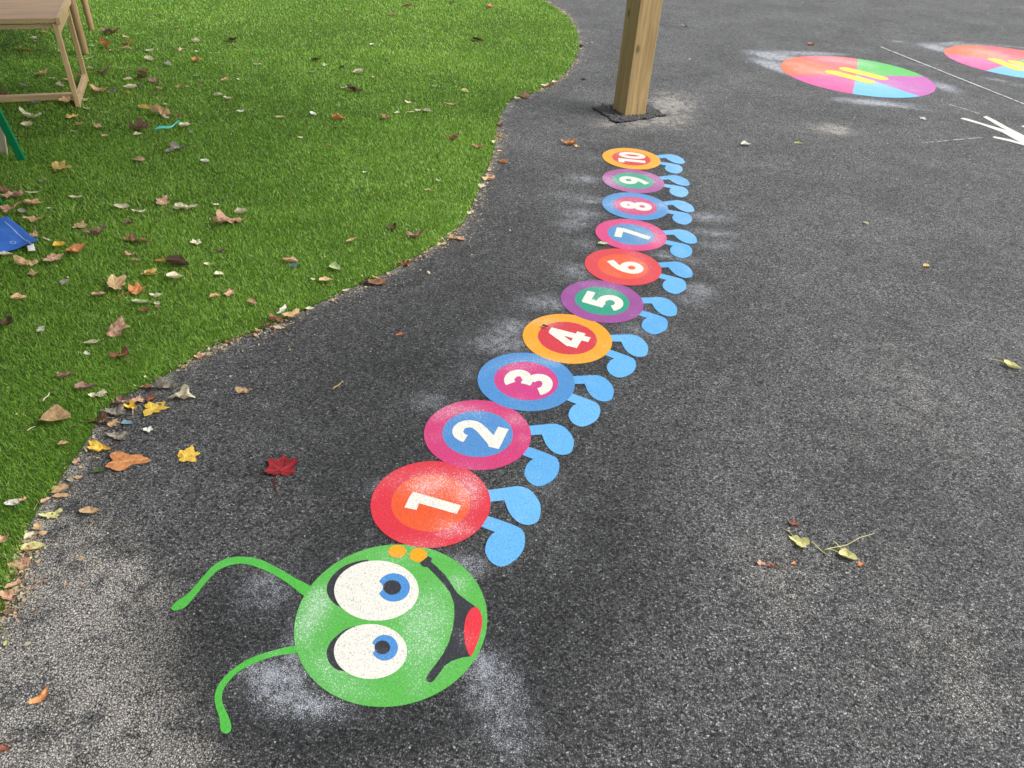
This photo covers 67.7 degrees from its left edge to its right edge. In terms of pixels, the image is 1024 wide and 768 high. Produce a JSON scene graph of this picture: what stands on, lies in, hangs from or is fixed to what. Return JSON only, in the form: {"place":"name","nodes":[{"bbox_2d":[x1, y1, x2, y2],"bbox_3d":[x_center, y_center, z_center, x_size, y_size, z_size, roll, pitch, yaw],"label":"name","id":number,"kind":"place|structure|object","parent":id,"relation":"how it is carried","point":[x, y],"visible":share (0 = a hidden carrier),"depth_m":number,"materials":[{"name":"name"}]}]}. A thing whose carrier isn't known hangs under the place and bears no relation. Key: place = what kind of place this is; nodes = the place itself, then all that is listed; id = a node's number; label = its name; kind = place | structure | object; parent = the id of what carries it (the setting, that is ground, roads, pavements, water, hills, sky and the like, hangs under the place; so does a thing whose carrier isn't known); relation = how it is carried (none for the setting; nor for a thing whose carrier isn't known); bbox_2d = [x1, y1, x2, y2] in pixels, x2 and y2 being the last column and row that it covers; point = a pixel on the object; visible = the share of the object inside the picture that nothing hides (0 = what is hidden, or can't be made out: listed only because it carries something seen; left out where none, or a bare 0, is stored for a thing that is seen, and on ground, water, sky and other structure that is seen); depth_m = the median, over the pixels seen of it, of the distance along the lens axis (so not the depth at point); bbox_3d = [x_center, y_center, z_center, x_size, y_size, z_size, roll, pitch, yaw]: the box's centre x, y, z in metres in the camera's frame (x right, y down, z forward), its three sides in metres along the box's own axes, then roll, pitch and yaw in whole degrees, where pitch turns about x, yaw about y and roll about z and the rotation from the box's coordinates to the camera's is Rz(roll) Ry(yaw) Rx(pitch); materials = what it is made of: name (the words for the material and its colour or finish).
{"place":"outdoors","nodes":[
{"label":"outdoors","id":0,"kind":"place"},
{"bbox_2d":[0,0,578,630],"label":"artificial turf","id":1,"kind":"structure","parent":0,"point":[218,198],"depth_m":3.79,"materials":[{"name":"plastic"}]},
{"bbox_2d":[0,533,8,542],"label":"fallen leaf","id":2,"kind":"object","parent":1,"relation":"on","point":[3,538],"visible":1,"depth_m":1.86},
{"bbox_2d":[0,316,12,324],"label":"fallen leaf","id":3,"kind":"object","parent":1,"relation":"on","point":[9,321],"visible":1,"depth_m":2.59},
{"bbox_2d":[0,184,12,192],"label":"fallen leaf","id":4,"kind":"object","parent":1,"relation":"on","point":[4,189],"visible":0.99,"depth_m":3.43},
{"bbox_2d":[0,589,13,599],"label":"fallen leaf","id":5,"kind":"object","parent":1,"relation":"on","point":[8,594],"visible":1,"depth_m":1.73,"materials":[{"name":"plant"}]},
{"bbox_2d":[0,201,21,212],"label":"fallen leaf","id":6,"kind":"object","parent":1,"relation":"on","point":[6,208],"visible":1,"depth_m":3.27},
{"bbox_2d":[4,499,17,504],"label":"fallen leaf","id":7,"kind":"object","parent":1,"relation":"on","point":[10,502],"visible":1,"depth_m":1.95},
{"bbox_2d":[4,581,19,587],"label":"fallen leaf","id":8,"kind":"object","parent":1,"relation":"on","point":[12,584],"visible":1,"depth_m":1.76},
{"bbox_2d":[1,189,23,197],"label":"fallen leaf","id":9,"kind":"object","parent":1,"relation":"on","point":[14,193],"visible":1,"depth_m":3.38,"materials":[{"name":"plant"}]},
{"bbox_2d":[0,108,26,203],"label":"green stand","id":10,"kind":"object","parent":1,"relation":"on","point":[6,132],"visible":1,"depth_m":3.67,"materials":[{"name":"plastic"}]},
{"bbox_2d":[10,293,26,298],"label":"fallen leaf","id":11,"kind":"object","parent":1,"relation":"on","point":[16,296],"visible":1,"depth_m":2.72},
{"bbox_2d":[0,216,37,251],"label":"blue cloth","id":12,"kind":"object","parent":1,"relation":"on","point":[14,235],"visible":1,"depth_m":3.06,"materials":[{"name":"fabric"}]},
{"bbox_2d":[13,254,37,265],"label":"fallen leaf","id":13,"kind":"object","parent":1,"relation":"on","point":[19,260],"visible":1,"depth_m":2.91,"materials":[{"name":"plant"}]},
{"bbox_2d":[20,121,31,125],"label":"fallen leaf","id":14,"kind":"object","parent":1,"relation":"on","point":[26,123],"visible":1,"depth_m":4.09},
{"bbox_2d":[19,106,41,117],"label":"fallen leaf","id":15,"kind":"object","parent":1,"relation":"on","point":[27,114],"visible":1,"depth_m":4.18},
{"bbox_2d":[23,198,40,204],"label":"fallen leaf","id":16,"kind":"object","parent":1,"relation":"on","point":[31,201],"visible":1,"depth_m":3.34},
{"bbox_2d":[22,215,43,221],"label":"fallen leaf","id":17,"kind":"object","parent":1,"relation":"on","point":[32,218],"visible":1,"depth_m":3.21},
{"bbox_2d":[0,0,88,106],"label":"wooden table","id":18,"kind":"object","parent":1,"relation":"on","point":[56,14],"visible":1,"depth_m":4.27,"materials":[{"name":"brown wood"}]},
{"bbox_2d":[42,253,63,261],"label":"fallen leaf","id":19,"kind":"object","parent":1,"relation":"on","point":[51,256],"visible":1,"depth_m":2.97,"materials":[{"name":"plant"}]},
{"bbox_2d":[37,404,70,420],"bbox_3d":[-1.325,0.093,2.211,0.086,0.035,0.070,-14,40,-22],"label":"fallen leaf","id":20,"kind":"object","parent":1,"relation":"on","point":[56,412],"visible":1,"depth_m":2.22,"materials":[{"name":"plant"}]},
{"bbox_2d":[45,160,71,171],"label":"fallen leaf","id":21,"kind":"object","parent":1,"relation":"on","point":[56,165],"visible":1,"depth_m":3.65,"materials":[{"name":"plant"}]},
{"bbox_2d":[53,241,64,245],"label":"fallen leaf","id":22,"kind":"object","parent":1,"relation":"on","point":[56,243],"visible":1,"depth_m":3.05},
{"bbox_2d":[56,371,72,377],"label":"fallen leaf","id":23,"kind":"object","parent":1,"relation":"on","point":[64,374],"visible":1,"depth_m":2.38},
{"bbox_2d":[57,96,73,102],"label":"fallen leaf","id":24,"kind":"object","parent":1,"relation":"on","point":[66,99],"visible":0.98,"depth_m":4.42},
{"bbox_2d":[65,242,84,252],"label":"fallen leaf","id":25,"kind":"object","parent":1,"relation":"on","point":[76,247],"visible":1,"depth_m":3.03,"materials":[{"name":"plant"}]},
{"bbox_2d":[72,220,87,227],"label":"fallen leaf","id":26,"kind":"object","parent":1,"relation":"on","point":[82,224],"visible":1,"depth_m":3.19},
{"bbox_2d":[69,0,94,54],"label":"wooden table","id":27,"kind":"object","parent":1,"relation":"on","point":[73,8],"visible":1,"depth_m":5.19,"materials":[{"name":"brown wood"}]},
{"bbox_2d":[74,381,94,388],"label":"fallen leaf","id":28,"kind":"object","parent":1,"relation":"on","point":[81,385],"visible":1,"depth_m":2.34,"materials":[{"name":"plant"}]},
{"bbox_2d":[84,339,100,343],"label":"fallen leaf","id":29,"kind":"object","parent":1,"relation":"on","point":[92,341],"visible":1,"depth_m":2.54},
{"bbox_2d":[82,224,104,234],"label":"fallen leaf","id":30,"kind":"object","parent":1,"relation":"on","point":[94,230],"visible":1,"depth_m":3.14,"materials":[{"name":"plant"}]},
{"bbox_2d":[88,389,106,396],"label":"fallen leaf","id":31,"kind":"object","parent":1,"relation":"on","point":[101,393],"visible":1,"depth_m":2.32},
{"bbox_2d":[89,83,107,91],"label":"fallen leaf","id":32,"kind":"object","parent":1,"relation":"on","point":[97,89],"visible":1,"depth_m":4.60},
{"bbox_2d":[91,291,106,294],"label":"fallen leaf","id":33,"kind":"object","parent":1,"relation":"on","point":[98,293],"visible":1,"depth_m":2.77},
{"bbox_2d":[99,36,110,46],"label":"fallen leaf","id":34,"kind":"object","parent":1,"relation":"on","point":[104,42],"visible":1,"depth_m":5.40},
{"bbox_2d":[100,27,119,33],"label":"fallen leaf","id":35,"kind":"object","parent":1,"relation":"on","point":[111,31],"visible":1,"depth_m":5.68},
{"bbox_2d":[107,274,126,288],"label":"fallen leaf","id":36,"kind":"object","parent":1,"relation":"on","point":[115,281],"visible":1,"depth_m":2.83,"materials":[{"name":"plant"}]},
{"bbox_2d":[106,316,129,336],"bbox_3d":[-1.338,-0.192,2.596,0.078,0.020,0.098,-14,49,-12],"label":"fallen leaf","id":37,"kind":"object","parent":1,"relation":"on","point":[117,326],"visible":1,"depth_m":2.60,"materials":[{"name":"plant"}]},
{"bbox_2d":[108,346,129,356],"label":"fallen leaf","id":38,"kind":"object","parent":1,"relation":"on","point":[124,351],"visible":1,"depth_m":2.49,"materials":[{"name":"plant"}]},
{"bbox_2d":[114,203,128,207],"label":"fallen leaf","id":39,"kind":"object","parent":1,"relation":"on","point":[125,205],"visible":1,"depth_m":3.36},
{"bbox_2d":[123,84,136,87],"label":"fallen leaf","id":40,"kind":"object","parent":1,"relation":"on","point":[130,86],"visible":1,"depth_m":4.68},
{"bbox_2d":[115,281,145,297],"bbox_3d":[-1.398,-0.348,2.800,0.103,0.025,0.070,-7,38,-14],"label":"fallen leaf","id":41,"kind":"object","parent":1,"relation":"on","point":[137,288],"visible":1,"depth_m":2.81,"materials":[{"name":"plant"}]},
{"bbox_2d":[123,233,138,241],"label":"fallen leaf","id":42,"kind":"object","parent":1,"relation":"on","point":[131,236],"visible":1,"depth_m":3.12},
{"bbox_2d":[129,117,148,129],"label":"fallen leaf","id":43,"kind":"object","parent":1,"relation":"on","point":[140,124],"visible":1,"depth_m":4.13,"materials":[{"name":"plant"}]},
{"bbox_2d":[132,299,148,302],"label":"fallen leaf","id":44,"kind":"object","parent":1,"relation":"on","point":[140,301],"visible":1,"depth_m":2.75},
{"bbox_2d":[141,268,156,274],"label":"fallen leaf","id":45,"kind":"object","parent":1,"relation":"on","point":[152,271],"visible":1,"depth_m":2.92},
{"bbox_2d":[149,104,170,115],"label":"fallen leaf","id":46,"kind":"object","parent":1,"relation":"on","point":[159,109],"visible":0.95,"depth_m":4.34,"materials":[{"name":"plant"}]},
{"bbox_2d":[156,195,168,204],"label":"fallen leaf","id":47,"kind":"object","parent":1,"relation":"on","point":[162,199],"visible":1,"depth_m":3.42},
{"bbox_2d":[155,120,179,129],"bbox_3d":[-1.864,-1.408,4.156,0.036,0.017,0.182,19,39,19],"label":"plastic strip","id":48,"kind":"object","parent":1,"relation":"on","point":[160,127],"visible":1,"depth_m":4.13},
{"bbox_2d":[166,271,183,277],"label":"fallen leaf","id":49,"kind":"object","parent":1,"relation":"on","point":[173,274],"visible":1,"depth_m":2.89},
{"bbox_2d":[168,141,184,148],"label":"fallen leaf","id":50,"kind":"object","parent":1,"relation":"on","point":[173,145],"visible":1,"depth_m":3.94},
{"bbox_2d":[165,255,188,264],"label":"fallen leaf","id":51,"kind":"object","parent":1,"relation":"on","point":[176,259],"visible":1,"depth_m":2.98,"materials":[{"name":"plant"}]},
{"bbox_2d":[173,202,197,209],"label":"fallen leaf","id":52,"kind":"object","parent":1,"relation":"on","point":[180,205],"visible":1,"depth_m":3.38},
{"bbox_2d":[223,288,234,295],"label":"fallen leaf","id":53,"kind":"object","parent":1,"relation":"on","point":[229,291],"visible":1,"depth_m":2.83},
{"bbox_2d":[212,209,246,222],"bbox_3d":[-1.215,-0.713,3.289,0.142,0.044,0.089,6,37,4],"label":"fallen leaf","id":54,"kind":"object","parent":1,"relation":"on","point":[221,217],"visible":1,"depth_m":3.31,"materials":[{"name":"plant"}]},
{"bbox_2d":[235,207,245,212],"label":"fallen leaf","id":55,"kind":"object","parent":1,"relation":"on","point":[240,210],"visible":1,"depth_m":3.37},
{"bbox_2d":[268,313,282,321],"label":"fallen leaf","id":56,"kind":"object","parent":1,"relation":"on","point":[278,318],"visible":1,"depth_m":2.70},
{"bbox_2d":[7,17,552,414],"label":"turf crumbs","id":57,"kind":"object","parent":1,"relation":"on","point":[199,251],"visible":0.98,"depth_m":2.97,"materials":[{"name":"rubber"}]},
{"bbox_2d":[283,256,297,261],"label":"fallen leaf","id":58,"kind":"object","parent":1,"relation":"on","point":[292,259],"visible":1,"depth_m":3.05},
{"bbox_2d":[282,308,300,317],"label":"fallen leaf","id":59,"kind":"object","parent":1,"relation":"on","point":[294,312],"visible":1,"depth_m":2.73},
{"bbox_2d":[0,1,594,653],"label":"leaf litter","id":60,"kind":"object","parent":1,"relation":"on","point":[196,377],"visible":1,"depth_m":1.93,"materials":[{"name":"plant"}]},
{"bbox_2d":[319,276,331,280],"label":"fallen leaf","id":61,"kind":"object","parent":1,"relation":"on","point":[324,278],"visible":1,"depth_m":2.94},
{"bbox_2d":[329,261,340,268],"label":"fallen leaf","id":62,"kind":"object","parent":1,"relation":"on","point":[334,265],"visible":1,"depth_m":3.02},
{"bbox_2d":[332,113,343,118],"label":"fallen leaf","id":63,"kind":"object","parent":1,"relation":"on","point":[336,116],"visible":1,"depth_m":4.42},
{"bbox_2d":[346,84,362,90],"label":"fallen leaf","id":64,"kind":"object","parent":1,"relation":"on","point":[352,87],"visible":1,"depth_m":4.89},
{"bbox_2d":[406,230,423,236],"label":"fallen leaf","id":65,"kind":"object","parent":1,"relation":"on","point":[414,234],"visible":1,"depth_m":3.28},
{"bbox_2d":[0,0,1023,767],"bbox_3d":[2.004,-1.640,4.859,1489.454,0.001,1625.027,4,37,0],"label":"asphalt ground","id":66,"kind":"structure","parent":0,"point":[904,446],"depth_m":2.19,"materials":[{"name":"asphalt"}]},
{"bbox_2d":[0,744,11,751],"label":"fallen leaf","id":67,"kind":"object","parent":66,"relation":"on","point":[3,748],"visible":1,"depth_m":1.47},
{"bbox_2d":[7,557,29,570],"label":"fallen leaf","id":68,"kind":"object","parent":66,"relation":"on","point":[23,561],"visible":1,"depth_m":1.82,"materials":[{"name":"plant"}]},
{"bbox_2d":[24,531,34,539],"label":"fallen leaf","id":69,"kind":"object","parent":66,"relation":"on","point":[28,535],"visible":1,"depth_m":1.89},
{"bbox_2d":[21,541,44,549],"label":"fallen leaf","id":70,"kind":"object","parent":66,"relation":"on","point":[26,545],"visible":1,"depth_m":1.86,"materials":[{"name":"plant"}]},
{"bbox_2d":[32,522,42,528],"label":"fallen leaf","id":71,"kind":"object","parent":66,"relation":"on","point":[38,525],"visible":1,"depth_m":1.92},
{"bbox_2d":[28,686,48,703],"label":"fallen leaf","id":72,"kind":"object","parent":66,"relation":"on","point":[42,696],"visible":1,"depth_m":1.56,"materials":[{"name":"plant"}]},
{"bbox_2d":[38,508,61,518],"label":"fallen leaf","id":73,"kind":"object","parent":66,"relation":"on","point":[48,515],"visible":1,"depth_m":1.95,"materials":[{"name":"plant"}]},
{"bbox_2d":[51,483,68,492],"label":"fallen leaf","id":74,"kind":"object","parent":66,"relation":"on","point":[60,487],"visible":1,"depth_m":2.02,"materials":[{"name":"plant"}]},
{"bbox_2d":[53,493,70,497],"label":"fallen leaf","id":75,"kind":"object","parent":66,"relation":"on","point":[58,495],"visible":1,"depth_m":2.00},
{"bbox_2d":[79,506,99,512],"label":"fallen leaf","id":76,"kind":"object","parent":66,"relation":"on","point":[88,509],"visible":1,"depth_m":1.97,"materials":[{"name":"plant"}]},
{"bbox_2d":[92,468,105,472],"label":"fallen leaf","id":77,"kind":"object","parent":66,"relation":"on","point":[98,470],"visible":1,"depth_m":2.08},
{"bbox_2d":[87,440,110,451],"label":"fallen leaf","id":78,"kind":"object","parent":66,"relation":"on","point":[96,445],"visible":1,"depth_m":2.15,"materials":[{"name":"plant"}]},
{"bbox_2d":[88,410,110,422],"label":"fallen leaf","id":79,"kind":"object","parent":66,"relation":"on","point":[102,416],"visible":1,"depth_m":2.24,"materials":[{"name":"plant"}]},
{"bbox_2d":[100,404,124,415],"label":"fallen leaf","id":80,"kind":"object","parent":66,"relation":"on","point":[117,411],"visible":1,"depth_m":2.28,"materials":[{"name":"plant"}]},
{"bbox_2d":[107,419,118,426],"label":"fallen leaf","id":81,"kind":"object","parent":66,"relation":"on","point":[113,422],"visible":1,"depth_m":2.24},
{"bbox_2d":[106,431,127,439],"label":"fallen leaf","id":82,"kind":"object","parent":66,"relation":"on","point":[118,436],"visible":1,"depth_m":2.19,"materials":[{"name":"plant"}]},
{"bbox_2d":[112,395,129,403],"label":"fallen leaf","id":83,"kind":"object","parent":66,"relation":"on","point":[119,398],"visible":0.98,"depth_m":2.32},
{"bbox_2d":[105,451,150,470],"bbox_3d":[-1.064,0.212,2.119,0.116,0.007,0.082,-4,36,-19],"label":"fallen leaf","id":84,"kind":"object","parent":66,"relation":"on","point":[121,460],"visible":1,"depth_m":2.12,"materials":[{"name":"plant"}]},
{"bbox_2d":[123,400,136,408],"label":"fallen leaf","id":85,"kind":"object","parent":66,"relation":"on","point":[132,405],"visible":1,"depth_m":2.30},
{"bbox_2d":[131,395,144,401],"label":"fallen leaf","id":86,"kind":"object","parent":66,"relation":"on","point":[138,398],"visible":0.98,"depth_m":2.33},
{"bbox_2d":[145,394,156,400],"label":"fallen leaf","id":87,"kind":"object","parent":66,"relation":"on","point":[150,397],"visible":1,"depth_m":2.34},
{"bbox_2d":[143,401,168,415],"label":"fallen leaf","id":88,"kind":"object","parent":66,"relation":"on","point":[152,408],"visible":1,"depth_m":2.31,"materials":[{"name":"plant"}]},
{"bbox_2d":[150,376,176,388],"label":"fallen leaf","id":89,"kind":"object","parent":66,"relation":"on","point":[161,382],"visible":1,"depth_m":2.39,"materials":[{"name":"plant"}]},
{"bbox_2d":[167,384,195,398],"bbox_3d":[-1.016,0.028,2.344,0.082,0.039,0.042,-1,33,-3],"label":"fallen leaf","id":90,"kind":"object","parent":66,"relation":"on","point":[183,393],"visible":1,"depth_m":2.35,"materials":[{"name":"plant"}]},
{"bbox_2d":[177,445,199,461],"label":"fallen leaf","id":91,"kind":"object","parent":66,"relation":"on","point":[188,454],"visible":1,"depth_m":2.15,"materials":[{"name":"plant"}]},
{"bbox_2d":[235,386,251,393],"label":"fallen leaf","id":92,"kind":"object","parent":66,"relation":"on","point":[241,390],"visible":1,"depth_m":2.38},
{"bbox_2d":[264,454,298,490],"bbox_3d":[-0.639,0.242,2.111,0.089,0.011,0.150,4,37,-9],"label":"fallen leaf","id":93,"kind":"object","parent":66,"relation":"on","point":[282,465],"visible":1,"depth_m":2.13,"materials":[{"name":"plant"}]},
{"bbox_2d":[368,278,388,284],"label":"fallen leaf","id":94,"kind":"object","parent":66,"relation":"on","point":[377,281],"visible":1,"depth_m":2.98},
{"bbox_2d":[171,148,696,733],"bbox_3d":[0.213,-0.283,2.892,0.761,0.004,3.715,16,39,16],"label":"caterpillar marking","id":95,"kind":"object","parent":66,"relation":"on","point":[403,622],"visible":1,"depth_m":2.09,"materials":[{"name":"paint"}]},
{"bbox_2d":[0,2,1021,710],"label":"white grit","id":96,"kind":"object","parent":66,"relation":"on","point":[700,442],"visible":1,"depth_m":2.57,"materials":[{"name":"stone"}]},
{"bbox_2d":[520,91,529,97],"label":"fallen leaf","id":97,"kind":"object","parent":66,"relation":"on","point":[524,94],"visible":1,"depth_m":4.99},
{"bbox_2d":[561,139,576,144],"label":"fallen leaf","id":98,"kind":"object","parent":66,"relation":"on","point":[567,142],"visible":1,"depth_m":4.34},
{"bbox_2d":[613,0,662,115],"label":"timber post","id":99,"kind":"object","parent":66,"relation":"on","point":[639,35],"visible":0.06,"depth_m":4.62,"materials":[{"name":"wood"}]},
{"bbox_2d":[783,528,809,547],"bbox_3d":[0.748,0.404,2.018,0.041,0.013,0.090,-17,37,-23],"label":"fallen leaf","id":100,"kind":"object","parent":66,"relation":"on","point":[803,542],"visible":1,"depth_m":2.01,"materials":[{"name":"plant"}]},
{"bbox_2d":[828,548,857,559],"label":"fallen leaf","id":101,"kind":"object","parent":66,"relation":"on","point":[845,552],"visible":1,"depth_m":1.98,"materials":[{"name":"plant"}]},
{"bbox_2d":[781,56,935,97],"bbox_3d":[2.670,-2.394,5.919,1.144,0.002,1.144,4,37,0],"label":"colour wheel marking","id":102,"kind":"object","parent":66,"relation":"on","point":[858,76],"visible":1,"depth_m":5.88,"materials":[{"name":"paint"}]},
{"bbox_2d":[882,47,1023,103],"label":"chalk line","id":103,"kind":"object","parent":66,"relation":"on","point":[953,75],"visible":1,"depth_m":6.04,"materials":[{"name":"paint"}]},
{"bbox_2d":[944,45,1023,77],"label":"colour wheel marking","id":104,"kind":"object","parent":66,"relation":"on","point":[1004,61],"visible":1,"depth_m":6.61,"materials":[{"name":"paint"}]},
{"bbox_2d":[961,116,1023,145],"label":"arrow marking","id":105,"kind":"object","parent":66,"relation":"on","point":[1016,136],"visible":1,"depth_m":4.97,"materials":[{"name":"paint"}]},
{"bbox_2d":[990,358,1020,368],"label":"fallen leaf","id":106,"kind":"object","parent":66,"relation":"on","point":[1010,364],"visible":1,"depth_m":2.74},
{"label":"asphalt patch","id":107,"kind":"structure","parent":66,"relation":"on","visible":0},
{"bbox_2d":[592,103,666,122],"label":"patch gravel","id":108,"kind":"structure","parent":107,"relation":"on","point":[611,113],"depth_m":4.82,"materials":[{"name":"gravel"}]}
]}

